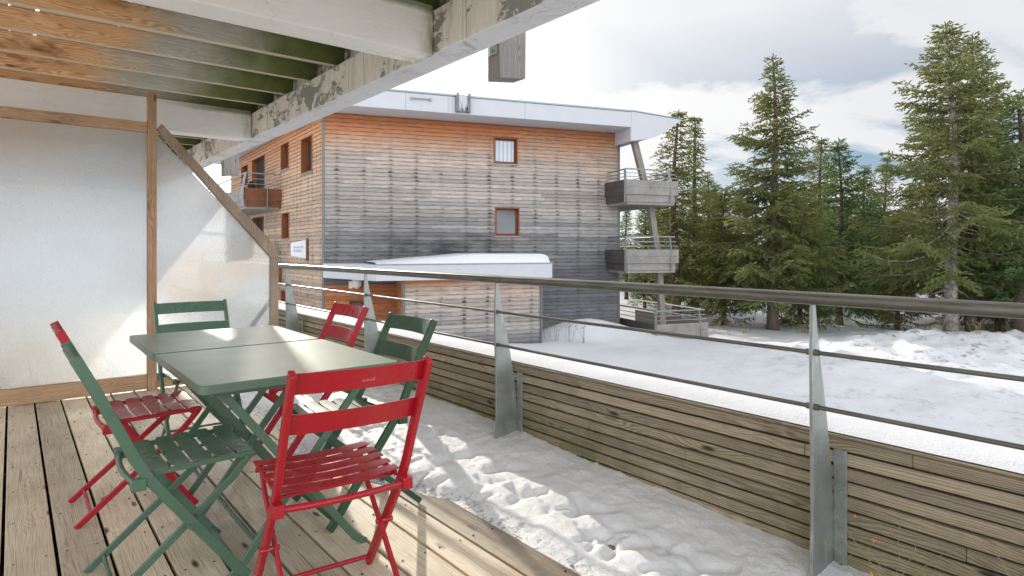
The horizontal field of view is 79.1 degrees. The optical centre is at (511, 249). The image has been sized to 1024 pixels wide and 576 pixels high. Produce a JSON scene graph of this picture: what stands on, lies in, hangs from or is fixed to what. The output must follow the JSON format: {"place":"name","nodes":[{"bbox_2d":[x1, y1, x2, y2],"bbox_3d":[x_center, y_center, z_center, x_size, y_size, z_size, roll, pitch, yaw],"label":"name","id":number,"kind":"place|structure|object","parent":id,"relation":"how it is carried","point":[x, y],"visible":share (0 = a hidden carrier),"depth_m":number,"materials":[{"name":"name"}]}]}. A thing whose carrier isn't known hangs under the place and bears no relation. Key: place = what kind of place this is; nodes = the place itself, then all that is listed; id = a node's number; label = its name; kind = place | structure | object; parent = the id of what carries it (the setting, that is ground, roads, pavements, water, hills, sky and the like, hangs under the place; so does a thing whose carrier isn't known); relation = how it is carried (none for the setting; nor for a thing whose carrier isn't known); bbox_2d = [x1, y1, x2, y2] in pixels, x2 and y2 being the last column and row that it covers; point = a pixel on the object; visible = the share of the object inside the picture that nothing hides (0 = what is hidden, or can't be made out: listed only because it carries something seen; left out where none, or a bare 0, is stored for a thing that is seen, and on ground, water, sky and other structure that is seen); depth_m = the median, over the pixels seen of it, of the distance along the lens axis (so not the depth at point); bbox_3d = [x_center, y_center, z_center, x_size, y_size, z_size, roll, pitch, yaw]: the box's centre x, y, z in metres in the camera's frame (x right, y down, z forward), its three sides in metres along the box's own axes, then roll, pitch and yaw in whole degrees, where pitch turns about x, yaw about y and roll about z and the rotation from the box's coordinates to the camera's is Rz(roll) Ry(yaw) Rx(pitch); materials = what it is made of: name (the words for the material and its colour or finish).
{"place":"outdoors","nodes":[
{"label":"outdoors","id":0,"kind":"place"},
{"bbox_2d":[0,395,229,575],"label":"deck underlay","id":1,"kind":"object","parent":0,"point":[2,554],"depth_m":3.13,"materials":[{"name":"black"}]},
{"bbox_2d":[0,385,614,575],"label":"deck floor","id":2,"kind":"structure","parent":1,"relation":"on","point":[428,525],"depth_m":2.71,"materials":[{"name":"brown wood"}]},
{"bbox_2d":[50,321,201,529],"bbox_3d":[-1.820,0.772,2.926,0.572,0.871,0.452,0,0,-39],"label":"folding chair","id":3,"kind":"object","parent":2,"relation":"on","point":[140,411],"visible":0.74,"depth_m":2.93,"materials":[{"name":"red paint"}]},
{"bbox_2d":[0,90,278,406],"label":"glass divider","id":4,"kind":"object","parent":2,"relation":"on","point":[112,230],"visible":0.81,"depth_m":5.12,"materials":[{"name":"white glass"}]},
{"bbox_2d":[61,341,253,575],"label":"folding chair","id":5,"kind":"object","parent":2,"relation":"on","point":[149,464],"visible":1,"depth_m":2.24,"materials":[{"name":"green paint"}]},
{"bbox_2d":[153,299,245,449],"bbox_3d":[-1.958,0.772,3.894,0.452,0.871,0.572,0,0,-39],"label":"folding chair","id":6,"kind":"object","parent":2,"relation":"on","point":[181,307],"visible":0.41,"depth_m":4.03,"materials":[{"name":"green paint"}]},
{"bbox_2d":[129,325,317,494],"bbox_3d":[-1.525,0.834,3.267,0.755,0.749,0.755,0,0,-39],"label":"folding table","id":7,"kind":"object","parent":2,"relation":"on","point":[152,346],"visible":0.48,"depth_m":3.17,"materials":[{"name":"paint"}]},
{"bbox_2d":[157,339,397,575],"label":"folding table","id":8,"kind":"object","parent":2,"relation":"on","point":[219,377],"visible":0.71,"depth_m":2.50,"materials":[{"name":"paint"}]},
{"bbox_2d":[0,392,565,575],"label":"deck screws","id":9,"kind":"object","parent":2,"relation":"attached to","point":[204,482],"visible":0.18,"depth_m":2.77,"materials":[{"name":"metal"}]},
{"bbox_2d":[253,302,368,455],"bbox_3d":[-1.188,0.766,3.616,0.572,0.871,0.452,0,0,-39],"label":"folding chair","id":10,"kind":"object","parent":2,"relation":"on","point":[348,335],"visible":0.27,"depth_m":3.68,"materials":[{"name":"red paint"}]},
{"bbox_2d":[253,356,432,575],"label":"folding chair","id":11,"kind":"object","parent":2,"relation":"on","point":[276,508],"visible":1,"depth_m":1.97,"materials":[{"name":"red paint"}]},
{"bbox_2d":[291,312,437,532],"bbox_3d":[-0.708,0.766,2.949,0.572,0.871,0.452,0,0,-39],"label":"folding chair","id":12,"kind":"object","parent":2,"relation":"on","point":[422,326],"visible":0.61,"depth_m":2.95,"materials":[{"name":"green paint"}]},
{"bbox_2d":[231,383,870,575],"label":"deck snow","id":13,"kind":"structure","parent":2,"relation":"on","point":[565,508],"depth_m":2.81,"materials":[{"name":"white snow"}]},
{"bbox_2d":[279,264,1023,575],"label":"metal railing","id":14,"kind":"object","parent":2,"relation":"on","point":[827,523],"visible":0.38,"depth_m":2.25,"materials":[{"name":"metal"}]},
{"bbox_2d":[819,509,1008,575],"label":"dry weed","id":15,"kind":"object","parent":2,"relation":"on","point":[865,554],"visible":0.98,"depth_m":2.08,"materials":[{"name":"brown plant"}]},
{"bbox_2d":[279,309,1023,575],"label":"plank parapet","id":16,"kind":"structure","parent":1,"relation":"attached to","point":[751,470],"depth_m":2.49,"materials":[{"name":"brown wood"}]},
{"bbox_2d":[279,303,1023,473],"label":"ledge snow","id":17,"kind":"structure","parent":16,"relation":"on","point":[995,456],"depth_m":2.57,"materials":[{"name":"white snow"}]},
{"bbox_2d":[0,0,598,172],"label":"balcony ceiling","id":18,"kind":"structure","parent":0,"point":[225,79],"depth_m":4.33,"materials":[{"name":"paint"}]},
{"bbox_2d":[220,154,238,175],"bbox_3d":[-4.413,-1.600,9.223,0.651,0.999,0.130,0,0,-39],"label":"hanging timber","id":19,"kind":"object","parent":18,"relation":"hanging from","point":[229,166],"visible":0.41,"depth_m":9.30,"materials":[{"name":"grey wood"}]},
{"bbox_2d":[488,32,525,82],"bbox_3d":[-0.195,-1.610,3.992,0.651,0.999,0.130,0,0,-39],"label":"hanging timber","id":20,"kind":"object","parent":18,"relation":"hanging from","point":[506,60],"visible":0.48,"depth_m":4.07,"materials":[{"name":"grey wood"}]},
{"bbox_2d":[8,0,1023,228],"label":"sky","id":21,"kind":"structure","parent":0,"point":[703,59],"materials":[{"name":"white"}]},
{"bbox_2d":[509,228,1023,444],"bbox_3d":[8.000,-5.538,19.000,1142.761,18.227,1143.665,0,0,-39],"label":"snow ground","id":22,"kind":"structure","parent":0,"point":[988,407],"depth_m":17.40,"materials":[{"name":"white snow"}]},
{"bbox_2d":[207,89,707,343],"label":"apartment building","id":23,"kind":"structure","parent":22,"relation":"on","point":[395,179],"depth_m":22.93,"materials":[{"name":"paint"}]},
{"bbox_2d":[241,164,247,186],"bbox_3d":[-13.196,-3.655,31.009,0.433,1.067,1.497,0,0,-35],"label":"window","id":24,"kind":"structure","parent":23,"relation":"in","point":[243,169],"depth_m":31.46,"materials":[{"name":"paint"}]},
{"bbox_2d":[247,181,254,187],"bbox_3d":[-10.748,-2.650,25.564,0.320,0.340,0.320,0,0,-35],"label":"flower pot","id":25,"kind":"object","parent":23,"relation":"on","point":[251,186],"visible":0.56,"depth_m":25.46,"materials":[{"name":"black"}]},
{"bbox_2d":[252,216,263,231],"bbox_3d":[-11.620,-0.873,28.777,0.433,1.288,2.137,0,0,-35],"label":"balcony door","id":26,"kind":"structure","parent":23,"relation":"in","point":[254,219],"depth_m":29.05,"materials":[{"name":"paint"}]},
{"bbox_2d":[252,154,264,188],"bbox_3d":[-11.581,-3.483,28.724,0.433,1.562,2.432,0,0,-35],"label":"balcony door","id":27,"kind":"structure","parent":23,"relation":"in","point":[254,162],"depth_m":29.59,"materials":[{"name":"paint"}]},
{"bbox_2d":[281,290,284,301],"bbox_3d":[-9.056,1.971,25.147,0.433,0.644,1.127,0,0,-35],"label":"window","id":28,"kind":"structure","parent":23,"relation":"in","point":[282,291],"depth_m":25.48,"materials":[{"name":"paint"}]},
{"bbox_2d":[279,141,288,171],"bbox_3d":[-9.040,-3.748,25.124,0.433,1.096,1.183,0,0,-35],"label":"window","id":29,"kind":"structure","parent":23,"relation":"in","point":[284,146],"depth_m":25.48,"materials":[{"name":"paint"}]},
{"bbox_2d":[280,212,288,239],"bbox_3d":[-8.989,-0.943,25.052,0.433,1.077,1.119,0,0,-35],"label":"window","id":30,"kind":"structure","parent":23,"relation":"in","point":[283,215],"depth_m":25.37,"materials":[{"name":"paint"}]},
{"bbox_2d":[291,238,307,260],"bbox_3d":[-7.684,-0.004,22.419,0.600,0.820,0.080,0,0,-20],"label":"wall sign","id":31,"kind":"object","parent":23,"relation":"attached to","point":[299,248],"visible":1,"depth_m":22.41,"materials":[{"name":"paint"}]},
{"bbox_2d":[300,134,312,174],"bbox_3d":[-7.375,-3.452,22.767,0.433,1.347,1.366,0,0,-35],"label":"window","id":32,"kind":"structure","parent":23,"relation":"in","point":[304,142],"depth_m":23.19,"materials":[{"name":"paint"}]},
{"bbox_2d":[349,300,363,306],"bbox_3d":[-5.451,2.775,21.734,0.544,2.050,0.323,0,0,-20],"label":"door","id":33,"kind":"structure","parent":23,"relation":"in","point":[352,302],"depth_m":21.72,"materials":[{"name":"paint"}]},
{"bbox_2d":[493,137,518,165],"bbox_3d":[-0.273,-3.726,23.596,1.044,1.039,0.353,0,0,-20],"label":"window","id":34,"kind":"structure","parent":23,"relation":"in","point":[505,149],"depth_m":23.61,"materials":[{"name":"paint"}]},
{"bbox_2d":[494,207,520,236],"bbox_3d":[-0.221,-1.036,23.614,1.062,1.123,0.353,0,0,-20],"label":"window","id":35,"kind":"structure","parent":23,"relation":"in","point":[507,219],"depth_m":23.64,"materials":[{"name":"glass"}]},
{"bbox_2d":[564,323,576,341],"bbox_3d":[2.000,2.903,21.527,0.327,1.000,0.928,0,0,20],"label":"bare shrub","id":36,"kind":"object","parent":22,"relation":"on","point":[569,332],"visible":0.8,"depth_m":21.71,"materials":[{"name":"grey plant"}]},
{"bbox_2d":[620,211,647,298],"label":"conifer tree","id":37,"kind":"object","parent":22,"relation":"on","point":[625,216],"visible":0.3,"depth_m":37.90,"materials":[{"name":"green plant"}]},
{"bbox_2d":[620,209,666,307],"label":"conifer tree","id":38,"kind":"object","parent":22,"relation":"on","point":[638,277],"visible":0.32,"depth_m":33.91,"materials":[{"name":"green plant"}]},
{"bbox_2d":[629,207,669,282],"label":"conifer tree","id":39,"kind":"object","parent":22,"relation":"on","point":[658,220],"visible":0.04,"depth_m":41.83,"materials":[{"name":"green plant"}]},
{"bbox_2d":[650,193,685,282],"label":"conifer tree","id":40,"kind":"object","parent":22,"relation":"on","point":[669,231],"visible":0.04,"depth_m":36.94,"materials":[{"name":"green plant"}]},
{"bbox_2d":[627,110,725,316],"bbox_3d":[7.823,-1.512,29.604,4.776,10.279,4.858,0,0,-38],"label":"conifer tree","id":41,"kind":"object","parent":22,"relation":"on","point":[681,174],"visible":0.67,"depth_m":29.28,"materials":[{"name":"green plant"}]},
{"bbox_2d":[653,210,720,308],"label":"conifer tree","id":42,"kind":"object","parent":22,"relation":"on","point":[670,277],"visible":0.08,"depth_m":32.97,"materials":[{"name":"green plant"}]},
{"bbox_2d":[669,115,720,317],"bbox_3d":[9.218,-1.619,31.020,2.724,10.342,2.933,0,0,-31],"label":"conifer tree","id":43,"kind":"object","parent":22,"relation":"on","point":[696,130],"visible":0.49,"depth_m":30.95,"materials":[{"name":"green plant"}]},
{"bbox_2d":[683,171,735,281],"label":"conifer tree","id":44,"kind":"object","parent":22,"relation":"on","point":[713,191],"visible":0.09,"depth_m":40.92,"materials":[{"name":"green plant"}]},
{"bbox_2d":[704,184,725,228],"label":"conifer tree","id":45,"kind":"object","parent":22,"relation":"on","point":[718,185],"visible":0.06,"depth_m":56.22,"materials":[{"name":"green plant"}]},
{"bbox_2d":[681,188,757,325],"bbox_3d":[9.722,0.463,28.458,3.527,6.674,3.494,0,0,-7],"label":"conifer tree","id":46,"kind":"object","parent":22,"relation":"on","point":[722,233],"visible":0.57,"depth_m":28.32,"materials":[{"name":"green plant"}]},
{"bbox_2d":[714,192,779,287],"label":"conifer tree","id":47,"kind":"object","parent":22,"relation":"on","point":[735,215],"visible":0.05,"depth_m":38.55,"materials":[{"name":"green plant"}]},
{"bbox_2d":[741,206,767,257],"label":"conifer tree","id":48,"kind":"object","parent":22,"relation":"on","point":[757,230],"depth_m":45.83,"materials":[{"name":"green plant"}]},
{"bbox_2d":[674,52,857,330],"bbox_3d":[10.821,-2.319,26.678,7.132,11.988,7.079,0,0,28],"label":"conifer tree","id":49,"kind":"object","parent":22,"relation":"on","point":[789,201],"visible":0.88,"depth_m":26.00,"materials":[{"name":"green plant"}]},
{"bbox_2d":[748,189,785,262],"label":"conifer tree","id":50,"kind":"object","parent":22,"relation":"on","point":[768,217],"visible":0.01,"depth_m":52.05,"materials":[{"name":"green plant"}]},
{"bbox_2d":[756,181,793,278],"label":"conifer tree","id":51,"kind":"object","parent":22,"relation":"on","point":[780,213],"depth_m":43.89,"materials":[{"name":"green plant"}]},
{"bbox_2d":[777,204,841,324],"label":"conifer tree","id":52,"kind":"object","parent":22,"relation":"on","point":[799,311],"visible":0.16,"depth_m":27.63,"materials":[{"name":"green plant"}]},
{"bbox_2d":[795,137,864,288],"bbox_3d":[15.753,-1.086,31.552,3.737,9.250,3.801,0,0,2],"label":"conifer tree","id":53,"kind":"object","parent":22,"relation":"on","point":[820,150],"visible":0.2,"depth_m":31.36,"materials":[{"name":"green plant"}]},
{"bbox_2d":[787,137,904,328],"bbox_3d":[15.102,-0.617,28.496,4.485,9.018,4.527,0,0,-32],"label":"conifer tree","id":54,"kind":"object","parent":22,"relation":"on","point":[843,235],"visible":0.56,"depth_m":28.15,"materials":[{"name":"green plant"}]},
{"bbox_2d":[823,205,878,288],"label":"conifer tree","id":55,"kind":"object","parent":22,"relation":"on","point":[851,238],"depth_m":37.78,"materials":[{"name":"green plant"}]},
{"bbox_2d":[837,164,903,310],"bbox_3d":[18.742,-0.504,32.942,4.259,8.060,4.219,0,0,-42],"label":"conifer tree","id":56,"kind":"object","parent":22,"relation":"on","point":[870,212],"visible":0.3,"depth_m":32.67,"materials":[{"name":"green plant"}]},
{"bbox_2d":[865,201,889,274],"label":"conifer tree","id":57,"kind":"object","parent":22,"relation":"on","point":[878,222],"visible":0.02,"depth_m":41.81,"materials":[{"name":"green plant"}]},
{"bbox_2d":[869,156,896,271],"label":"conifer tree","id":58,"kind":"object","parent":22,"relation":"on","point":[886,182],"visible":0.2,"depth_m":37.96,"materials":[{"name":"green plant"}]},
{"bbox_2d":[872,210,916,295],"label":"conifer tree","id":59,"kind":"object","parent":22,"relation":"on","point":[887,222],"visible":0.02,"depth_m":33.95,"materials":[{"name":"green plant"}]},
{"bbox_2d":[862,208,938,330],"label":"conifer tree","id":60,"kind":"object","parent":22,"relation":"on","point":[896,318],"visible":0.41,"depth_m":26.80,"materials":[{"name":"green plant"}]},
{"bbox_2d":[882,184,938,295],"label":"conifer tree","id":61,"kind":"object","parent":22,"relation":"on","point":[907,202],"visible":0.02,"depth_m":36.92,"materials":[{"name":"green plant"}]},
{"bbox_2d":[900,172,959,297],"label":"conifer tree","id":62,"kind":"object","parent":22,"relation":"on","point":[915,258],"visible":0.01,"depth_m":34.98,"materials":[{"name":"green plant"}]},
{"bbox_2d":[843,20,1023,331],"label":"conifer tree","id":63,"kind":"object","parent":22,"relation":"on","point":[953,148],"visible":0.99,"depth_m":22.23,"materials":[{"name":"green plant"}]},
{"bbox_2d":[921,234,1009,324],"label":"conifer tree","id":64,"kind":"object","parent":22,"relation":"on","point":[939,294],"visible":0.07,"depth_m":29.23,"materials":[{"name":"green plant"}]},
{"bbox_2d":[912,31,1023,331],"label":"conifer tree","id":65,"kind":"object","parent":22,"relation":"on","point":[997,88],"visible":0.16,"depth_m":24.09,"materials":[{"name":"green plant"}]},
{"bbox_2d":[967,319,984,333],"bbox_3d":[15.142,2.548,20.217,0.487,0.659,0.634,0,0,16],"label":"dry grass tuft","id":66,"kind":"object","parent":22,"relation":"on","point":[977,327],"visible":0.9,"depth_m":20.07,"materials":[{"name":"plant"}]},
{"bbox_2d":[935,128,1018,332],"bbox_3d":[20.664,-0.783,25.817,5.212,8.761,5.174,0,0,42],"label":"conifer tree","id":67,"kind":"object","parent":22,"relation":"on","point":[999,323],"visible":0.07,"depth_m":25.84,"materials":[{"name":"green plant"}]},
{"bbox_2d":[931,94,1023,332],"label":"conifer tree","id":68,"kind":"object","parent":22,"relation":"on","point":[1017,297],"visible":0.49,"depth_m":22.43,"materials":[{"name":"green plant"}]},
{"bbox_2d":[977,206,1016,326],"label":"conifer tree","id":69,"kind":"object","parent":22,"relation":"on","point":[1006,320],"visible":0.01,"depth_m":28.09,"materials":[{"name":"green plant"}]}
]}

